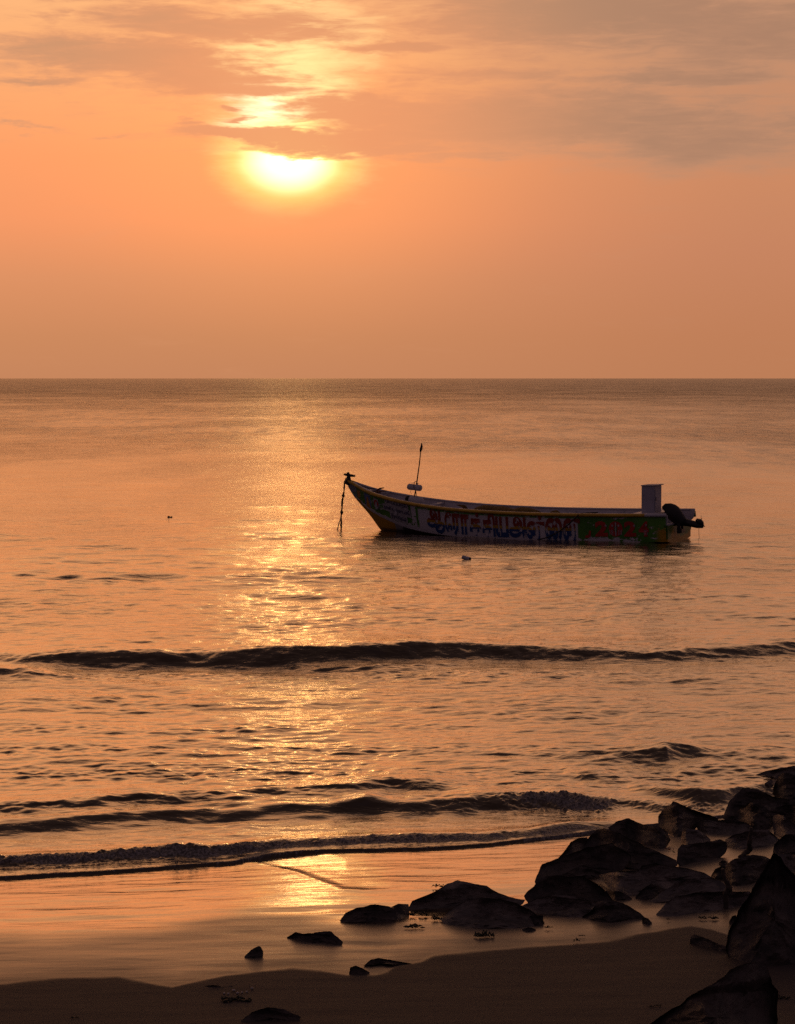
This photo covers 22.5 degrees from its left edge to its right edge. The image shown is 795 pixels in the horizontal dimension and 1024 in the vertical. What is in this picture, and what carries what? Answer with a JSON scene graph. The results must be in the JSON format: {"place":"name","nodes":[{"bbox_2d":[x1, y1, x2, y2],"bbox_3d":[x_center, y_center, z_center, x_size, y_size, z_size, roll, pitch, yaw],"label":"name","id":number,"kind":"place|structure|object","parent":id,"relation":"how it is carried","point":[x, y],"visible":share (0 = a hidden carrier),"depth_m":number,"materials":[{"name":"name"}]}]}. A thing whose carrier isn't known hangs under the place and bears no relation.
{"place":"outdoors","nodes":[
{"label":"outdoors","id":0,"kind":"place"},
{"bbox_2d":[223,987,252,994],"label":"shell fragments","id":1,"kind":"object","parent":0,"point":[237,992],"visible":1,"depth_m":13.49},
{"bbox_2d":[0,378,794,878],"bbox_3d":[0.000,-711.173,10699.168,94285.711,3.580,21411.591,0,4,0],"label":"sea","id":2,"kind":"structure","parent":0,"point":[248,650],"depth_m":37.43,"materials":[{"name":"brown liquid"}]},
{"bbox_2d":[462,555,470,559],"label":"mooring buoy","id":3,"kind":"object","parent":2,"relation":"on","point":[466,557],"visible":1,"depth_m":49.64,"materials":[{"name":"white plastic"}]},
{"bbox_2d":[344,472,704,542],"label":"fishing boat","id":4,"kind":"object","parent":2,"relation":"on","point":[397,512],"visible":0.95,"depth_m":56.32,"materials":[{"name":"paint"}]},
{"bbox_2d":[337,477,374,529],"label":"mooring rope","id":5,"kind":"object","parent":4,"relation":"hanging from","point":[342,499],"visible":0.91,"depth_m":59.60,"materials":[{"name":"black fabric"}]},
{"bbox_2d":[375,487,391,493],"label":"grapnel anchor","id":6,"kind":"object","parent":4,"relation":"in","point":[380,492],"visible":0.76,"depth_m":59.04,"materials":[{"name":"black metal"}]},
{"bbox_2d":[405,495,423,503],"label":"deck float","id":7,"kind":"object","parent":4,"relation":"in","point":[420,500],"visible":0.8,"depth_m":58.53,"materials":[{"name":"white plastic"}]},
{"bbox_2d":[414,443,422,496],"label":"flag pole","id":8,"kind":"object","parent":4,"relation":"in","point":[421,446],"visible":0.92,"depth_m":58.63,"materials":[{"name":"brown wood"}]},
{"bbox_2d":[407,481,421,495],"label":"pole float","id":9,"kind":"object","parent":8,"relation":"attached to","point":[415,487],"visible":1,"depth_m":58.53,"materials":[{"name":"white plastic"}]},
{"bbox_2d":[474,505,539,511],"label":"fishing net","id":10,"kind":"object","parent":4,"relation":"in","point":[502,508],"visible":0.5,"depth_m":57.08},
{"bbox_2d":[537,512,597,539],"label":"thin line","id":11,"kind":"object","parent":4,"relation":"hanging from","point":[564,527],"visible":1,"depth_m":55.38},
{"bbox_2d":[641,484,663,512],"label":"engine box","id":12,"kind":"object","parent":4,"relation":"on","point":[651,499],"visible":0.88,"depth_m":55.02,"materials":[{"name":"grey paint"}]},
{"bbox_2d":[655,488,660,511],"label":"box door","id":13,"kind":"structure","parent":12,"relation":"in","point":[657,491],"depth_m":55.21,"materials":[{"name":"grey paint"}]},
{"bbox_2d":[756,766,794,777],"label":"rock","id":14,"kind":"object","parent":2,"relation":"on","point":[775,773],"visible":0.6,"depth_m":22.64,"materials":[{"name":"black stone"}]},
{"bbox_2d":[773,773,794,798],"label":"rock","id":15,"kind":"object","parent":2,"relation":"on","point":[784,785],"visible":0.93,"depth_m":21.47,"materials":[{"name":"black stone"}]},
{"bbox_2d":[0,818,794,1023],"bbox_3d":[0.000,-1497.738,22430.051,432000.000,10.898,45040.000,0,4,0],"label":"sand","id":16,"kind":"structure","parent":0,"point":[164,946],"depth_m":14.68,"materials":[{"name":"brown sand"}]},
{"bbox_2d":[208,985,230,987],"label":"rock","id":17,"kind":"object","parent":16,"relation":"on","point":[214,986],"visible":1,"depth_m":13.64,"materials":[{"name":"black stone"}]},
{"bbox_2d":[221,995,251,1002],"bbox_3d":[-1.072,3.234,13.294,0.208,0.032,0.102,0,4,0],"label":"seaweed clump","id":18,"kind":"object","parent":16,"relation":"on","point":[238,998],"visible":1,"depth_m":13.29,"materials":[{"name":"black plant"}]},
{"bbox_2d":[244,946,262,957],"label":"rock","id":19,"kind":"object","parent":16,"relation":"on","point":[256,952],"visible":1,"depth_m":14.52,"materials":[{"name":"black stone"}]},
{"bbox_2d":[241,1007,300,1021],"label":"rock","id":20,"kind":"object","parent":16,"relation":"on","point":[272,1014],"visible":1,"depth_m":12.82,"materials":[{"name":"black stone"}]},
{"bbox_2d":[287,931,342,944],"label":"rock","id":21,"kind":"object","parent":16,"relation":"on","point":[328,937],"visible":1,"depth_m":14.96,"materials":[{"name":"black stone"}]},
{"bbox_2d":[349,966,369,974],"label":"rock","id":22,"kind":"object","parent":16,"relation":"on","point":[355,970],"visible":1,"depth_m":13.99,"materials":[{"name":"black stone"}]},
{"bbox_2d":[340,904,396,921],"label":"rock","id":23,"kind":"object","parent":16,"relation":"on","point":[375,913],"visible":1,"depth_m":15.66,"materials":[{"name":"black stone"}]},
{"bbox_2d":[364,958,410,965],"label":"rock","id":24,"kind":"object","parent":16,"relation":"on","point":[382,961],"visible":1,"depth_m":14.25,"materials":[{"name":"black stone"}]},
{"bbox_2d":[391,904,408,918],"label":"rock","id":25,"kind":"object","parent":16,"relation":"on","point":[402,910],"visible":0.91,"depth_m":15.82,"materials":[{"name":"black stone"}]},
{"bbox_2d":[403,923,424,927],"bbox_3d":[0.127,3.182,15.384,0.169,0.026,0.077,0,4,0],"label":"seaweed clump","id":26,"kind":"object","parent":16,"relation":"on","point":[415,925],"visible":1,"depth_m":15.38,"materials":[{"name":"black plant"}]},
{"bbox_2d":[407,912,428,915],"bbox_3d":[0.160,3.175,15.820,0.171,0.032,0.065,0,4,0],"label":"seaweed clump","id":27,"kind":"object","parent":16,"relation":"on","point":[420,913],"visible":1,"depth_m":15.80,"materials":[{"name":"black plant"}]},
{"bbox_2d":[431,914,441,920],"bbox_3d":[0.302,3.172,15.643,0.088,0.035,0.064,3,5,34],"label":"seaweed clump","id":28,"kind":"object","parent":16,"relation":"on","point":[436,917],"visible":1,"depth_m":15.63,"materials":[{"name":"black plant"}]},
{"bbox_2d":[409,880,524,909],"bbox_3d":[0.559,3.108,16.275,0.961,0.197,0.441,0,4,0],"label":"rock","id":29,"kind":"object","parent":16,"relation":"on","point":[453,894],"visible":0.71,"depth_m":16.26,"materials":[{"name":"black stone"}]},
{"bbox_2d":[473,930,494,936],"bbox_3d":[0.650,3.164,15.022,0.164,0.048,0.085,0,4,0],"label":"seaweed clump","id":30,"kind":"object","parent":16,"relation":"on","point":[485,934],"visible":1,"depth_m":15.00,"materials":[{"name":"black plant"}]},
{"bbox_2d":[441,897,535,928],"bbox_3d":[0.739,3.105,15.540,0.806,0.200,0.411,0,4,0],"label":"rock","id":31,"kind":"object","parent":16,"relation":"on","point":[484,913],"visible":0.99,"depth_m":15.53,"materials":[{"name":"black stone"}]},
{"bbox_2d":[522,927,535,931],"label":"rock","id":32,"kind":"object","parent":16,"relation":"on","point":[528,929],"visible":1,"depth_m":15.24,"materials":[{"name":"black stone"}]},
{"bbox_2d":[530,915,543,925],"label":"rock","id":33,"kind":"object","parent":16,"relation":"on","point":[537,920],"visible":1,"depth_m":15.48,"materials":[{"name":"black stone"}]},
{"bbox_2d":[522,894,596,916],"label":"rock","id":34,"kind":"object","parent":16,"relation":"on","point":[563,905],"visible":0.92,"depth_m":15.86,"materials":[{"name":"black stone"}]},
{"bbox_2d":[524,875,612,902],"bbox_3d":[1.394,3.090,16.395,0.731,0.198,0.338,0,4,0],"label":"rock","id":35,"kind":"object","parent":16,"relation":"on","point":[580,887],"visible":0.69,"depth_m":16.40,"materials":[{"name":"black stone"}]},
{"bbox_2d":[558,837,587,857],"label":"rock","id":36,"kind":"object","parent":16,"relation":"on","point":[577,844],"visible":0.57,"depth_m":18.41,"materials":[{"name":"black stone"}]},
{"bbox_2d":[535,843,631,883],"bbox_3d":[1.578,3.058,17.445,1.072,0.259,0.293,-2,4,-30],"label":"rock","id":37,"kind":"object","parent":16,"relation":"on","point":[606,858],"visible":0.85,"depth_m":17.52,"materials":[{"name":"black stone"}]},
{"bbox_2d":[582,900,643,922],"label":"rock","id":38,"kind":"object","parent":16,"relation":"on","point":[607,911],"visible":1,"depth_m":15.56,"materials":[{"name":"black stone"}]},
{"bbox_2d":[606,890,631,900],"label":"rock","id":39,"kind":"object","parent":16,"relation":"on","point":[616,895],"visible":0.98,"depth_m":16.34,"materials":[{"name":"black stone"}]},
{"bbox_2d":[584,828,676,869],"bbox_3d":[2.013,3.025,17.954,1.010,0.296,0.393,4,5,44],"label":"rock","id":40,"kind":"object","parent":16,"relation":"on","point":[640,854],"visible":0.7,"depth_m":17.83,"materials":[{"name":"black stone"}]},
{"bbox_2d":[608,818,669,848],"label":"rock","id":41,"kind":"object","parent":16,"relation":"on","point":[656,837],"visible":0.89,"depth_m":19.05,"materials":[{"name":"black stone"}]},
{"bbox_2d":[642,917,651,924],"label":"rock","id":42,"kind":"object","parent":16,"relation":"on","point":[646,921],"visible":1,"depth_m":15.38,"materials":[{"name":"black stone"}]},
{"bbox_2d":[635,884,663,899],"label":"rock","id":43,"kind":"object","parent":16,"relation":"on","point":[650,891],"visible":0.97,"depth_m":16.36,"materials":[{"name":"black stone"}]},
{"bbox_2d":[599,864,711,895],"bbox_3d":[2.203,3.050,16.805,0.981,0.224,0.708,0,4,0],"label":"rock","id":44,"kind":"object","parent":16,"relation":"on","point":[636,882],"visible":0.8,"depth_m":16.71,"materials":[{"name":"black stone"}]},
{"bbox_2d":[658,801,717,836],"bbox_3d":[2.902,3.006,19.745,0.606,0.336,0.630,0,4,0],"label":"rock","id":45,"kind":"object","parent":16,"relation":"on","point":[675,819],"visible":0.94,"depth_m":19.72,"materials":[{"name":"black stone"}]},
{"bbox_2d":[650,878,725,902],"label":"rock","id":46,"kind":"object","parent":16,"relation":"on","point":[689,886],"visible":0.77,"depth_m":16.42,"materials":[{"name":"black stone"}]},
{"bbox_2d":[681,828,710,844],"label":"rock","id":47,"kind":"object","parent":16,"relation":"on","point":[690,836],"visible":0.82,"depth_m":18.97,"materials":[{"name":"black stone"}]},
{"bbox_2d":[677,839,726,865],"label":"rock","id":48,"kind":"object","parent":16,"relation":"on","point":[696,852],"visible":1,"depth_m":17.96,"materials":[{"name":"black stone"}]},
{"bbox_2d":[656,891,750,915],"bbox_3d":[2.456,3.088,15.876,0.973,0.151,0.259,-2,4,-24],"label":"rock","id":49,"kind":"object","parent":16,"relation":"on","point":[695,902],"visible":0.97,"depth_m":15.84,"materials":[{"name":"black stone"}]},
{"bbox_2d":[690,934,725,951],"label":"rock","id":50,"kind":"object","parent":16,"relation":"on","point":[701,941],"visible":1,"depth_m":14.57,"materials":[{"name":"black stone"}]},
{"bbox_2d":[698,915,718,918],"bbox_3d":[2.408,3.133,15.465,0.162,0.025,0.066,0,4,0],"label":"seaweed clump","id":51,"kind":"object","parent":16,"relation":"on","point":[713,917],"visible":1,"depth_m":15.46,"materials":[{"name":"black plant"}]},
{"bbox_2d":[650,962,777,1023],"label":"rock","id":52,"kind":"object","parent":16,"relation":"on","point":[746,993],"visible":1,"depth_m":12.10,"materials":[{"name":"black stone"}]},
{"bbox_2d":[711,866,725,879],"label":"rock","id":53,"kind":"object","parent":16,"relation":"on","point":[716,874],"visible":0.65,"depth_m":17.06,"materials":[{"name":"black stone"}]},
{"bbox_2d":[719,860,727,865],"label":"rock","id":54,"kind":"object","parent":16,"relation":"on","point":[722,863],"visible":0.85,"depth_m":17.69,"materials":[{"name":"black stone"}]},
{"bbox_2d":[696,820,751,834],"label":"rock","id":55,"kind":"object","parent":16,"relation":"on","point":[726,827],"visible":0.91,"depth_m":19.58,"materials":[{"name":"black stone"}]},
{"bbox_2d":[721,868,732,908],"bbox_3d":[2.606,3.075,15.841,0.095,0.514,0.058,0,4,0],"label":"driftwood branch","id":56,"kind":"object","parent":16,"relation":"on","point":[727,890],"visible":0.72,"depth_m":15.82,"materials":[{"name":"brown wood"}]},
{"bbox_2d":[729,915,735,927],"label":"rock","id":57,"kind":"object","parent":16,"relation":"on","point":[732,919],"visible":0.39,"depth_m":15.23,"materials":[{"name":"black stone"}]},
{"bbox_2d":[724,855,769,885],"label":"rock","id":58,"kind":"object","parent":16,"relation":"on","point":[745,870],"visible":0.88,"depth_m":16.88,"materials":[{"name":"black stone"}]},
{"bbox_2d":[725,830,778,848],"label":"rock","id":59,"kind":"object","parent":16,"relation":"on","point":[762,838],"visible":0.79,"depth_m":18.67,"materials":[{"name":"black stone"}]},
{"bbox_2d":[734,802,772,829],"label":"rock","id":60,"kind":"object","parent":16,"relation":"on","point":[757,816],"visible":0.84,"depth_m":19.71,"materials":[{"name":"brown stone"}]},
{"bbox_2d":[723,787,794,819],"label":"rock","id":61,"kind":"object","parent":16,"relation":"on","point":[741,798],"visible":0.56,"depth_m":20.45,"materials":[{"name":"black stone"}]},
{"bbox_2d":[726,853,794,964],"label":"rock","id":62,"kind":"object","parent":16,"relation":"on","point":[762,929],"visible":0.96,"depth_m":14.16,"materials":[{"name":"black stone"}]},
{"bbox_2d":[765,780,775,786],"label":"rock","id":63,"kind":"object","parent":16,"relation":"on","point":[771,783],"visible":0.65,"depth_m":21.73,"materials":[{"name":"black stone"}]},
{"bbox_2d":[769,805,794,824],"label":"rock","id":64,"kind":"object","parent":16,"relation":"on","point":[787,812],"visible":0.85,"depth_m":20.04,"materials":[{"name":"black stone"}]},
{"bbox_2d":[772,814,794,836],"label":"rock","id":65,"kind":"object","parent":16,"relation":"on","point":[782,825],"visible":0.88,"depth_m":19.20,"materials":[{"name":"brown stone"}]},
{"bbox_2d":[773,834,794,855],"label":"rock","id":66,"kind":"object","parent":16,"relation":"on","point":[785,844],"visible":0.81,"depth_m":18.12,"materials":[{"name":"black stone"}]},
{"bbox_2d":[778,853,794,873],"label":"rock","id":67,"kind":"object","parent":16,"relation":"on","point":[788,860],"visible":0.76,"depth_m":17.20,"materials":[{"name":"black stone"}]},
{"bbox_2d":[0,0,794,377],"label":"sky","id":68,"kind":"structure","parent":0,"point":[189,188],"materials":[{"name":"orange"}]},
{"bbox_2d":[738,827,752,857],"bbox_3d":[3.150,2.998,18.120,0.216,0.272,0.085,-4,5,-45],"label":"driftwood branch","id":69,"kind":"object","parent":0,"point":[747,851],"visible":0.89,"depth_m":18.13,"materials":[{"name":"brown wood"}]}
]}

